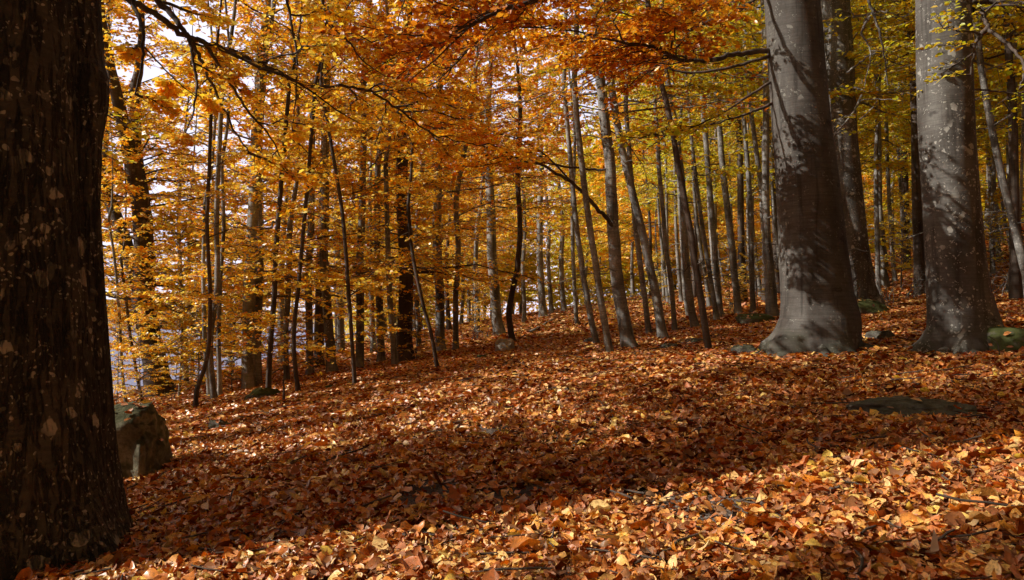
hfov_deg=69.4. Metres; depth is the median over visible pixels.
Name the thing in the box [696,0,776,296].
beech tree
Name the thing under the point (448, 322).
beech tree
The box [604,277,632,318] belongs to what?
beech sapling
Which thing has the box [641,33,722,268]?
beech tree
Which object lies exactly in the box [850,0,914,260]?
beech tree
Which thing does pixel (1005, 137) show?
beech tree
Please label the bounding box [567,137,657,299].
beech tree
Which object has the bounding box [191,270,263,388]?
beech sapling
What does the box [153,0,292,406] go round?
young beech tree
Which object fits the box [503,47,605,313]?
beech tree
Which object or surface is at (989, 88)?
beech tree
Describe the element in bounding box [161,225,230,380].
beech sapling
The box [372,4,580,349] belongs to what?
beech tree
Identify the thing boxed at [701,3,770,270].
beech tree
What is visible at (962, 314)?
beech tree
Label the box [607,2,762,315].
beech tree
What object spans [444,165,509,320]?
beech tree
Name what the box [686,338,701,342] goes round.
rock
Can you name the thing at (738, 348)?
rock
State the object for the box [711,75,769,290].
beech tree
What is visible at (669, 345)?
rock
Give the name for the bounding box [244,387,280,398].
rock
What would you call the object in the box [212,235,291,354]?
beech sapling
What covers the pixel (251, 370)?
beech tree
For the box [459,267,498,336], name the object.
beech sapling
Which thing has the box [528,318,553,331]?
fallen branch
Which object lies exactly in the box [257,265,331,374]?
beech sapling
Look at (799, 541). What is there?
fallen leaves
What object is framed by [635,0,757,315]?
beech tree
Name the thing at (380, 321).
beech tree
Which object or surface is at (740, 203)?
beech tree
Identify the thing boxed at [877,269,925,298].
bare shrub
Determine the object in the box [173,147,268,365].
beech tree
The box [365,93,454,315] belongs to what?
beech tree
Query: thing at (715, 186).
beech tree
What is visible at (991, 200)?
beech sapling
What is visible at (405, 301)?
beech tree
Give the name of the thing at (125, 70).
beech tree
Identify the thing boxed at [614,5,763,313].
beech tree
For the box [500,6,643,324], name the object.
beech tree
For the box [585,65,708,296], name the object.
beech tree
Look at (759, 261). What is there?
beech sapling
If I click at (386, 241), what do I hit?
beech tree
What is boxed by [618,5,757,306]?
beech tree
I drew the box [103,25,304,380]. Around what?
beech tree
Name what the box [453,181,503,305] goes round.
beech tree
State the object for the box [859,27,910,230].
beech tree
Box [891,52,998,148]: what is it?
beech tree
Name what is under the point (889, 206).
beech tree
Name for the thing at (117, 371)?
beech sapling
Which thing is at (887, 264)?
beech tree
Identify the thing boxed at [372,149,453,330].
beech tree
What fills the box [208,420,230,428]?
rock
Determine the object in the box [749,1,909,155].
beech tree
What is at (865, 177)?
beech tree
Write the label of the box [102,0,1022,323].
sky
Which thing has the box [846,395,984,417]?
rock
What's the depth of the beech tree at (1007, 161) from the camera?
23.08 m
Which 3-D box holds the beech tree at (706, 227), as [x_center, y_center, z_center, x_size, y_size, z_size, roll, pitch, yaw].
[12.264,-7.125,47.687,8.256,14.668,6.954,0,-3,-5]
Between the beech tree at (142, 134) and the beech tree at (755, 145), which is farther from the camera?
the beech tree at (755, 145)
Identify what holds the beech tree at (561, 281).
on the ground
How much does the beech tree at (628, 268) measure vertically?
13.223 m
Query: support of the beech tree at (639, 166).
on the ground
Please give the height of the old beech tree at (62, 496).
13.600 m
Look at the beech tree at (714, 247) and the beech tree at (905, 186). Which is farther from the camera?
the beech tree at (905, 186)
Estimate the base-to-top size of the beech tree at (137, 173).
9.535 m
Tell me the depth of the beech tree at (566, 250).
72.31 m
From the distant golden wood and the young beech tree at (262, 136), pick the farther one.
the distant golden wood
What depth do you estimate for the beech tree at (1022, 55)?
17.96 m
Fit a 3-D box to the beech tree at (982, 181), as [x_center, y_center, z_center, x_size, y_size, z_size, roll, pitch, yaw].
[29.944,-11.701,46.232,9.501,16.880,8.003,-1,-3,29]
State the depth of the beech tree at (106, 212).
19.20 m
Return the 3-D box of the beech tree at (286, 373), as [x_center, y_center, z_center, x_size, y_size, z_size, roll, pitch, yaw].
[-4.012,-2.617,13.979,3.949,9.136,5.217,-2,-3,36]
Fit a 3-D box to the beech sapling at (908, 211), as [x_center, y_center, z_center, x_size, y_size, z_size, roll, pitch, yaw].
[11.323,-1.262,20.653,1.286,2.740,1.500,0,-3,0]
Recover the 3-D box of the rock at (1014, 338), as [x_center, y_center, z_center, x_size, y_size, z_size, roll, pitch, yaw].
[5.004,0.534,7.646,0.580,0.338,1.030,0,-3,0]
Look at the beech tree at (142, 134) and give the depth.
8.49 m
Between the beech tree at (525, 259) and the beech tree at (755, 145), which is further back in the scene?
the beech tree at (525, 259)
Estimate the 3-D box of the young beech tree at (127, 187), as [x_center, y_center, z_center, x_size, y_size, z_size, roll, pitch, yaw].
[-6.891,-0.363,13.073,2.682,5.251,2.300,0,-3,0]
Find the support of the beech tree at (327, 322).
on the ground
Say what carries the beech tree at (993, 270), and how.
on the ground
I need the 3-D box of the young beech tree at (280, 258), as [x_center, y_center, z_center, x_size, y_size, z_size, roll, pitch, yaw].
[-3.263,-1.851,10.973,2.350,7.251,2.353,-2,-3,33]
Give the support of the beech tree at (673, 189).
on the ground
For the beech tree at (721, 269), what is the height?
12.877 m
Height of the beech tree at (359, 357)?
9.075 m
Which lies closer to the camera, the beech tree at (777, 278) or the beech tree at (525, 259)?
the beech tree at (777, 278)
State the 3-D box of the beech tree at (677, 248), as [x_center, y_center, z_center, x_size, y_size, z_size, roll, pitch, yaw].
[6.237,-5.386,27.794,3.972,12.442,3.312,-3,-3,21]
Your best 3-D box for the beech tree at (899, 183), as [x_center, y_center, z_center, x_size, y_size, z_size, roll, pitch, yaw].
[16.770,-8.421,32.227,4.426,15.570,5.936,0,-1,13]
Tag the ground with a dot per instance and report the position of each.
(760, 468)
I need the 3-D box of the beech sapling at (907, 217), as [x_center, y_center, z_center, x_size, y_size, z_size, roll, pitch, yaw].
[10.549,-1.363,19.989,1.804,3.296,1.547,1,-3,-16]
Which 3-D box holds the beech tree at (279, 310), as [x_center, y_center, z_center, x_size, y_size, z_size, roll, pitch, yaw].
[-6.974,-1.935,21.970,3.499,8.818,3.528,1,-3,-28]
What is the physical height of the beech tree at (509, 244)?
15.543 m
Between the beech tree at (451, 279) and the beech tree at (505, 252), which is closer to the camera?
the beech tree at (451, 279)
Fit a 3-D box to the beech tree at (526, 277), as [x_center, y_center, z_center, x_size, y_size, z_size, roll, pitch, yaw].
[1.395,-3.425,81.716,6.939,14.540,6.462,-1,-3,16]
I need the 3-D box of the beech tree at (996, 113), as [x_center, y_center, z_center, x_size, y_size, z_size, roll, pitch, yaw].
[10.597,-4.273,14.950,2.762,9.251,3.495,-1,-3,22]
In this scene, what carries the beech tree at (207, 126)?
on the ground
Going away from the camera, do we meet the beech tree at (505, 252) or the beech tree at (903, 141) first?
the beech tree at (903, 141)
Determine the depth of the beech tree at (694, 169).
16.37 m
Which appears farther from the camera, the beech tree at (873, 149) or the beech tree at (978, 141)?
the beech tree at (873, 149)
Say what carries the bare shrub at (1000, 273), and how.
on the ground
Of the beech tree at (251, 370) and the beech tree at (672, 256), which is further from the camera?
the beech tree at (672, 256)
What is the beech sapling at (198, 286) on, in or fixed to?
on the ground
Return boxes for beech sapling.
[107,306,156,403]
[111,207,237,395]
[111,306,174,403]
[151,312,203,398]
[152,272,235,401]
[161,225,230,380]
[166,209,266,369]
[189,224,282,375]
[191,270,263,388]
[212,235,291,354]
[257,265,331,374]
[397,278,443,357]
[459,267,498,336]
[578,274,597,311]
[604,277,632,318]
[632,251,669,306]
[704,218,757,312]
[737,232,778,306]
[874,185,912,287]
[887,203,912,268]
[980,183,1008,276]
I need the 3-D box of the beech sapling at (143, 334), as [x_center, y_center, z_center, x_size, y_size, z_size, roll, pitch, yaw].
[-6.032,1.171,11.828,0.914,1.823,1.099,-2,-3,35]
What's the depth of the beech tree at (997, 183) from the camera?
58.66 m
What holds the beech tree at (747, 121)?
on the ground
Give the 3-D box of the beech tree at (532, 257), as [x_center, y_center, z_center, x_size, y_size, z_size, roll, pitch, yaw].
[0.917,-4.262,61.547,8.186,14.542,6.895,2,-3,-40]
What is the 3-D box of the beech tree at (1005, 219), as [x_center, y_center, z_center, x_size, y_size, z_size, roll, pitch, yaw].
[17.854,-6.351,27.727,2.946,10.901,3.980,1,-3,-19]
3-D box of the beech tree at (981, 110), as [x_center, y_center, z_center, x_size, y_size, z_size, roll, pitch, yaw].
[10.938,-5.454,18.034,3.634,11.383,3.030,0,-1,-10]
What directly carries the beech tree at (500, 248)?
on the ground
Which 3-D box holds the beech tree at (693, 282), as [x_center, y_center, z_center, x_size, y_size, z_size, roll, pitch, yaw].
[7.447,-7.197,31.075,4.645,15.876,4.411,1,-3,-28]
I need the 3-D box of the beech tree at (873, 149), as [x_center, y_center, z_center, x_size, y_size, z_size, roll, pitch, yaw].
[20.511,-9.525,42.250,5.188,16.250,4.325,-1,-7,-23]
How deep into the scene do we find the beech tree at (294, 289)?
30.73 m
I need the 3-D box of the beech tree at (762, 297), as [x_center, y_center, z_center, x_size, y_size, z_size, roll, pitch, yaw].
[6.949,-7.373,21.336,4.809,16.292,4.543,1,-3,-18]
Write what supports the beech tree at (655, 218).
on the ground
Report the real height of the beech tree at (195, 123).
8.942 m
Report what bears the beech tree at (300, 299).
on the ground
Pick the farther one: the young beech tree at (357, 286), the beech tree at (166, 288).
the beech tree at (166, 288)
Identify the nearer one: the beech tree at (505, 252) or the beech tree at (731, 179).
the beech tree at (731, 179)
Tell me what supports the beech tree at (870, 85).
on the ground
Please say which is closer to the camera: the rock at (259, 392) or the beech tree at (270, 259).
the rock at (259, 392)
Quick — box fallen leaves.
[15,223,1023,579]
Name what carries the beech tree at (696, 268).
on the ground
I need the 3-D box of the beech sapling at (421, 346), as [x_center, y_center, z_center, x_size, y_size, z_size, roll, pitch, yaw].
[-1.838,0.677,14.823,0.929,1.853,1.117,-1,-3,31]
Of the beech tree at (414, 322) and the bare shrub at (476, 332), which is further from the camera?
the beech tree at (414, 322)
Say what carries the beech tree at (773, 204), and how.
on the ground
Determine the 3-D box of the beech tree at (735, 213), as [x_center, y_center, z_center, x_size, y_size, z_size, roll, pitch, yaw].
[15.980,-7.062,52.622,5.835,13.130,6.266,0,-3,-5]
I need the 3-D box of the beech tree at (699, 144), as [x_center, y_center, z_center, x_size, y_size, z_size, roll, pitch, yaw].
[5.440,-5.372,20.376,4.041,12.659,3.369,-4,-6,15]
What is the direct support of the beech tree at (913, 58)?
on the ground
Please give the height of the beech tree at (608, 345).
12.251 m
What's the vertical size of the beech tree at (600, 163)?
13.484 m
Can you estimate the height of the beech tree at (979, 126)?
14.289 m
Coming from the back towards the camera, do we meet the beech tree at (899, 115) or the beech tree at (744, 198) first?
the beech tree at (744, 198)
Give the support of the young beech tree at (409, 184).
on the ground
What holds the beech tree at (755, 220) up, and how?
on the ground
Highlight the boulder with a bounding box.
[495,338,514,351]
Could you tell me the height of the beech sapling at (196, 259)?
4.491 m
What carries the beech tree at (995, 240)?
on the ground
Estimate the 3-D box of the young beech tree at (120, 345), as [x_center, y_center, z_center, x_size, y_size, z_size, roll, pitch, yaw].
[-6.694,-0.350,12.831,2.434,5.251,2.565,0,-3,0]
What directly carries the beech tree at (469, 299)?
on the ground
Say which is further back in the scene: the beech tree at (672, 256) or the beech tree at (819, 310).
the beech tree at (672, 256)
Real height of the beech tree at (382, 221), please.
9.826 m
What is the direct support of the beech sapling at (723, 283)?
on the ground
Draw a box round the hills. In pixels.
[106,299,433,326]
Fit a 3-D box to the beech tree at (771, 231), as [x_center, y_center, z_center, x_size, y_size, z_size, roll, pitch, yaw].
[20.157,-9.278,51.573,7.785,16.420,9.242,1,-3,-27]
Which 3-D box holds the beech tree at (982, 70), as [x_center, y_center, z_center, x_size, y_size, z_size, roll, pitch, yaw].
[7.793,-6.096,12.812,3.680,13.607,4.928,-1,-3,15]
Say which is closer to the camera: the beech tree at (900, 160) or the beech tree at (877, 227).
the beech tree at (877, 227)
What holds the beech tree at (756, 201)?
on the ground
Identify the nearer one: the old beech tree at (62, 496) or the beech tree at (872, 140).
the old beech tree at (62, 496)
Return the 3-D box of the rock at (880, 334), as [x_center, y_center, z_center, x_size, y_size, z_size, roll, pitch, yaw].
[4.796,0.629,9.620,0.320,0.217,0.363,0,-3,0]
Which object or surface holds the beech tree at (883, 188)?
on the ground
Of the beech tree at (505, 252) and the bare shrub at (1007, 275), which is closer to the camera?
the bare shrub at (1007, 275)
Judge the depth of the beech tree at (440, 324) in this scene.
16.15 m
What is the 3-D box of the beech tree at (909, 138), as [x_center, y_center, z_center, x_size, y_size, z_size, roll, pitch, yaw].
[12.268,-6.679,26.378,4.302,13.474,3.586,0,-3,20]
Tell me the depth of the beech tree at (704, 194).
31.41 m
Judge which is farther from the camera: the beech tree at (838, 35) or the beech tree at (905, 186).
the beech tree at (905, 186)
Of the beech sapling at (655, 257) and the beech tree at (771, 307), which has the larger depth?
the beech sapling at (655, 257)
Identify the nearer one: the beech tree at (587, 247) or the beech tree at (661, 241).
the beech tree at (661, 241)
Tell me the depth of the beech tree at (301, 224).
27.08 m
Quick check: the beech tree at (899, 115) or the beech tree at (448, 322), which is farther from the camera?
the beech tree at (448, 322)
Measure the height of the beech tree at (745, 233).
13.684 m
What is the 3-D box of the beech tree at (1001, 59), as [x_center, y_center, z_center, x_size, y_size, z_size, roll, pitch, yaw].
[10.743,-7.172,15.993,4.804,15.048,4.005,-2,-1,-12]
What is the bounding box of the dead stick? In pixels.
[282,379,284,402]
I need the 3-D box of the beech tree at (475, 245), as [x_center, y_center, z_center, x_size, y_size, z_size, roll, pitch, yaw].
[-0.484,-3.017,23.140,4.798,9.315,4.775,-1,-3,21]
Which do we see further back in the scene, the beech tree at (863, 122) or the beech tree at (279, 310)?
the beech tree at (863, 122)
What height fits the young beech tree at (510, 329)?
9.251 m
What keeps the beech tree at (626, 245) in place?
on the ground
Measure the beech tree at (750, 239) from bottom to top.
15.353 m
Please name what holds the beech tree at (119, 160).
on the ground
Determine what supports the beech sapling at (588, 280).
on the ground
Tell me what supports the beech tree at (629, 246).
on the ground
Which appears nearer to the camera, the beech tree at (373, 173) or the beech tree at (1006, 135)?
the beech tree at (1006, 135)
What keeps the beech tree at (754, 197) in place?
on the ground
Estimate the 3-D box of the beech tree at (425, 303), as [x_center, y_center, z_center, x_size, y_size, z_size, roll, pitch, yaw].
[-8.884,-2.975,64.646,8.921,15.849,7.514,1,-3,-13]
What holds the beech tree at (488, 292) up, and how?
on the ground
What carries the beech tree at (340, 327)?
on the ground
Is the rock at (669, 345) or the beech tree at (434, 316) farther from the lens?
the beech tree at (434, 316)
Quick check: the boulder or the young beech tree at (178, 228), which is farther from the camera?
the boulder
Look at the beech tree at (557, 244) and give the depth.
69.33 m
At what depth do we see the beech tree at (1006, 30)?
13.35 m
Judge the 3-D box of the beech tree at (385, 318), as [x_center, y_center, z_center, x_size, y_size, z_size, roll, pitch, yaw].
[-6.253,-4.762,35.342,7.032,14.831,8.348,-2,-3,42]
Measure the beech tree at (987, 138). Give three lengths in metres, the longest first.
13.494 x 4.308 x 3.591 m
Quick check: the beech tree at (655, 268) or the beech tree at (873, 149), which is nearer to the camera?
the beech tree at (873, 149)
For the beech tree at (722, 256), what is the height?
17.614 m
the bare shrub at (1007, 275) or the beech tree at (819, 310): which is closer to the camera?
the beech tree at (819, 310)
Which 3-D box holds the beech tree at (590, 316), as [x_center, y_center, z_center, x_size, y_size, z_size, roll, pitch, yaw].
[1.131,-4.900,13.722,4.983,12.328,3.854,0,-3,0]
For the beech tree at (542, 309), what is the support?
on the ground
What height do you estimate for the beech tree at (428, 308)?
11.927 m
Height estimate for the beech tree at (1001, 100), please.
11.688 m
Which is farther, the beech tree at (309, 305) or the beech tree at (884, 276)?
the beech tree at (884, 276)
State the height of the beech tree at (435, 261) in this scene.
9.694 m
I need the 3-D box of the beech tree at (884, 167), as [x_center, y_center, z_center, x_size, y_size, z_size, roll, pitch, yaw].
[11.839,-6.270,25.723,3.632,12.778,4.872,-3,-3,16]
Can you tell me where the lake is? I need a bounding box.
[109,327,425,393]
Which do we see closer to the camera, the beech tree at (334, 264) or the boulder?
the boulder
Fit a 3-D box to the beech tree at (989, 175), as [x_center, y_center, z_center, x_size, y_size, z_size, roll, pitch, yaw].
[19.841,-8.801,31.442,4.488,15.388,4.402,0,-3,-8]
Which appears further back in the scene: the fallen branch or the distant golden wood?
the distant golden wood
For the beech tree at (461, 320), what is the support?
on the ground
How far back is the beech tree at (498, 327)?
20.55 m
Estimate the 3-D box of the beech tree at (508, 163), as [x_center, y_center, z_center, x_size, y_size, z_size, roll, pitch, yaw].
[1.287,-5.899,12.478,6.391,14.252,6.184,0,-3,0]
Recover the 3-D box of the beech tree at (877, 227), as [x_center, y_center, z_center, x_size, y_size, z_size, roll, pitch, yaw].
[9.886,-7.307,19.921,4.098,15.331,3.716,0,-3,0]
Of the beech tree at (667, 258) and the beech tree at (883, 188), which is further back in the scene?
the beech tree at (883, 188)
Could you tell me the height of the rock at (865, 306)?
0.471 m
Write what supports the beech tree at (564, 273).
on the ground
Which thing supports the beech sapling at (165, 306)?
on the ground
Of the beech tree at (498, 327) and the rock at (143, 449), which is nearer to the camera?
the rock at (143, 449)
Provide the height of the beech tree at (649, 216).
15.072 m
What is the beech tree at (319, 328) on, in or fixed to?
on the ground
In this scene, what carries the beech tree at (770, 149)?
on the ground
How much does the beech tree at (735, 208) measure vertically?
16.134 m
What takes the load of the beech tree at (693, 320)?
on the ground
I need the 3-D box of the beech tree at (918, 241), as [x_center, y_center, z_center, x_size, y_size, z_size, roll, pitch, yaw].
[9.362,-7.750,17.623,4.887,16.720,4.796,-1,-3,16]
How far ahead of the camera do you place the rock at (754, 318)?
14.27 m
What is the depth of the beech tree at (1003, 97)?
19.38 m
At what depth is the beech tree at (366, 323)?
56.52 m
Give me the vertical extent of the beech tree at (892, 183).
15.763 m
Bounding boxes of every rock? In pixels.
[114,401,172,478]
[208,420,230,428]
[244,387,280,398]
[660,343,677,348]
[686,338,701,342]
[730,344,755,353]
[735,313,774,323]
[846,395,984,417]
[857,299,888,313]
[864,330,894,339]
[987,326,1023,351]
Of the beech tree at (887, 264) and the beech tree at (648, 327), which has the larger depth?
the beech tree at (887, 264)
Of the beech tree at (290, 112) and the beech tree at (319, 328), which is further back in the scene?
the beech tree at (290, 112)
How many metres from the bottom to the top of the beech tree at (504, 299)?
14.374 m
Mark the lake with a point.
(133, 383)
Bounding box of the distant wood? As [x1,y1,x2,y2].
[548,43,1023,308]
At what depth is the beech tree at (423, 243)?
25.22 m
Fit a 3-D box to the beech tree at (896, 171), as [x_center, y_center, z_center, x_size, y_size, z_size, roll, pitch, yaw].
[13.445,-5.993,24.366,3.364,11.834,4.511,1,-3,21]
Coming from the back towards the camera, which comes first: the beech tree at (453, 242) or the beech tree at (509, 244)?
the beech tree at (509, 244)
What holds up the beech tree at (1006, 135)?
on the ground
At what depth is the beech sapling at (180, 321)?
12.83 m
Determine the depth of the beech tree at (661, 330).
12.96 m
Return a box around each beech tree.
[0,0,567,579]
[101,0,174,297]
[101,0,283,397]
[101,122,193,401]
[101,130,207,400]
[102,141,136,165]
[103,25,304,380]
[103,140,195,344]
[107,107,161,139]
[108,82,291,364]
[108,84,265,377]
[124,0,380,388]
[134,0,286,398]
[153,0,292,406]
[153,0,473,372]
[154,0,395,379]
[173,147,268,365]
[192,0,445,374]
[204,0,376,387]
[219,0,396,366]
[222,150,304,338]
[224,0,399,390]
[227,135,305,324]
[232,65,365,319]
[232,88,331,363]
[237,79,396,339]
[244,0,496,367]
[256,0,415,384]
[263,89,395,309]
[266,24,470,351]
[268,137,395,345]
[269,173,314,352]
[272,71,397,352]
[274,0,493,361]
[292,0,514,363]
[292,1,537,351]
[293,0,560,361]
[299,0,879,359]
[315,36,453,293]
[318,0,514,366]
[331,58,462,334]
[332,183,397,337]
[333,158,429,316]
[341,87,462,337]
[346,130,398,338]
[351,138,479,338]
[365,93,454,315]
[365,175,459,321]
[372,2,546,350]
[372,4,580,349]
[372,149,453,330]
[375,101,507,329]
[384,0,770,347]
[415,0,739,351]
[419,302,452,323]
[420,175,483,315]
[420,202,452,328]
[421,50,577,331]
[421,63,522,321]
[421,116,505,299]
[423,22,569,335]
[427,94,514,323]
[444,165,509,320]
[449,186,517,305]
[451,176,527,311]
[452,2,727,343]
[453,4,576,341]
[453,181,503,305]
[460,194,530,316]
[461,14,588,321]
[480,167,567,302]
[481,170,535,317]
[487,193,547,313]
[495,0,746,337]
[495,170,546,314]
[499,189,546,314]
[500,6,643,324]
[500,25,604,316]
[502,0,766,348]
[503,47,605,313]
[504,213,545,310]
[520,50,603,311]
[522,0,746,332]
[532,211,590,301]
[533,0,755,326]
[543,171,604,300]
[544,145,622,304]
[553,133,634,281]
[564,140,645,285]
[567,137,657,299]
[581,0,767,330]
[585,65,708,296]
[596,96,679,293]
[601,147,689,295]
[602,122,708,284]
[606,171,647,284]
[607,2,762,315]
[611,19,718,305]
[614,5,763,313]
[616,2,693,301]
[616,70,673,294]
[617,83,703,300]
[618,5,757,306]
[620,100,691,291]
[631,0,733,303]
[632,0,761,320]
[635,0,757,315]
[636,25,744,296]
[637,0,977,306]
[638,13,774,287]
[639,5,734,302]
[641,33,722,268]
[641,74,761,279]
[648,0,852,312]
[655,159,709,279]
[662,0,769,258]
[666,0,868,316]
[667,55,758,289]
[669,95,733,284]
[675,0,777,303]
[678,2,776,300]
[681,0,759,300]
[684,10,872,256]
[689,113,760,268]
[691,8,899,250]
[693,128,737,267]
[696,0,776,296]
[700,0,779,292]
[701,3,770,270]
[701,92,748,282]
[703,141,770,240]
[707,130,771,275]
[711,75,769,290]
[717,1,769,236]
[717,128,771,239]
[717,175,771,255]
[718,129,770,211]
[719,11,871,226]
[722,173,772,245]
[724,8,778,266]
[736,177,873,246]
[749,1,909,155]
[752,34,867,173]
[759,0,915,238]
[759,8,904,112]
[836,0,1022,241]
[850,0,910,254]
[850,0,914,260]
[853,0,907,278]
[853,0,914,286]
[853,0,1022,294]
[854,1,908,266]
[854,5,910,221]
[855,0,907,290]
[855,0,1005,139]
[855,78,911,226]
[856,1,910,281]
[857,0,1023,294]
[857,59,909,230]
[857,78,874,197]
[858,25,910,254]
[859,13,912,242]
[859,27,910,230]
[860,1,988,267]
[860,24,911,248]
[861,54,908,230]
[864,7,910,236]
[864,28,998,183]
[865,93,982,200]
[873,5,1020,162]
[874,15,1023,273]
[886,0,1023,231]
[886,0,1023,298]
[888,4,1020,225]
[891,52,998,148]
[897,0,1023,354]
[902,4,1022,162]
[973,20,1023,291]
[974,6,1023,233]
[974,19,1023,229]
[975,40,1023,231]
[975,41,1020,262]
[975,41,1023,245]
[975,52,1005,241]
[976,4,1023,242]
[976,13,1021,116]
[976,16,1002,251]
[977,26,1023,227]
[978,43,1023,226]
[978,154,1023,208]
[979,11,1021,105]
[988,76,1020,154]
[996,40,1023,183]
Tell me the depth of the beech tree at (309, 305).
13.91 m
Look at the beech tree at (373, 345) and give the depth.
19.77 m
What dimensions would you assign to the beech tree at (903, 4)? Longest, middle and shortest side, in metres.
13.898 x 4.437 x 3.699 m
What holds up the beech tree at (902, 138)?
on the ground
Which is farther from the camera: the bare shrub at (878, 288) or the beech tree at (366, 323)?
the beech tree at (366, 323)
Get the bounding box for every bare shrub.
[460,321,495,339]
[873,273,906,302]
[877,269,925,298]
[989,251,1008,288]
[989,266,1008,298]
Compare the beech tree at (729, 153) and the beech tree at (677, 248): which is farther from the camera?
the beech tree at (677, 248)
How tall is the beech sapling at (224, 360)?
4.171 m
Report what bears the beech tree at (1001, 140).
on the ground
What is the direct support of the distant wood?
on the ground
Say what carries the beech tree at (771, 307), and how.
on the ground
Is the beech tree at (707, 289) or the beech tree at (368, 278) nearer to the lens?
the beech tree at (707, 289)
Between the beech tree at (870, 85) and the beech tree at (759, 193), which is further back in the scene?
the beech tree at (759, 193)
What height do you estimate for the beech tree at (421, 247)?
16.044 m
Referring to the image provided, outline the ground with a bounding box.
[184,226,1023,579]
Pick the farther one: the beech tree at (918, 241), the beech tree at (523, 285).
the beech tree at (523, 285)
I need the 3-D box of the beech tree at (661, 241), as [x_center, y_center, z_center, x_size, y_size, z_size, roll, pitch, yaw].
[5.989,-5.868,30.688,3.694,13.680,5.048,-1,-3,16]
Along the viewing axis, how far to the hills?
426.37 m
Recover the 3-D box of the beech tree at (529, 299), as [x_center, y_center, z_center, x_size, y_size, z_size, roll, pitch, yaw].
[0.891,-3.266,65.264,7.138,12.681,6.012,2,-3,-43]
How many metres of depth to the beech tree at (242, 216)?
25.45 m
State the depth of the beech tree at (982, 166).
55.38 m
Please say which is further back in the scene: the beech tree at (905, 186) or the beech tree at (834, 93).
the beech tree at (905, 186)
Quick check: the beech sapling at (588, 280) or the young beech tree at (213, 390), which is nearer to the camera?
the young beech tree at (213, 390)
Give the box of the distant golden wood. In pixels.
[328,133,551,341]
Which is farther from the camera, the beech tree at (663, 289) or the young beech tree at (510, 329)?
the beech tree at (663, 289)

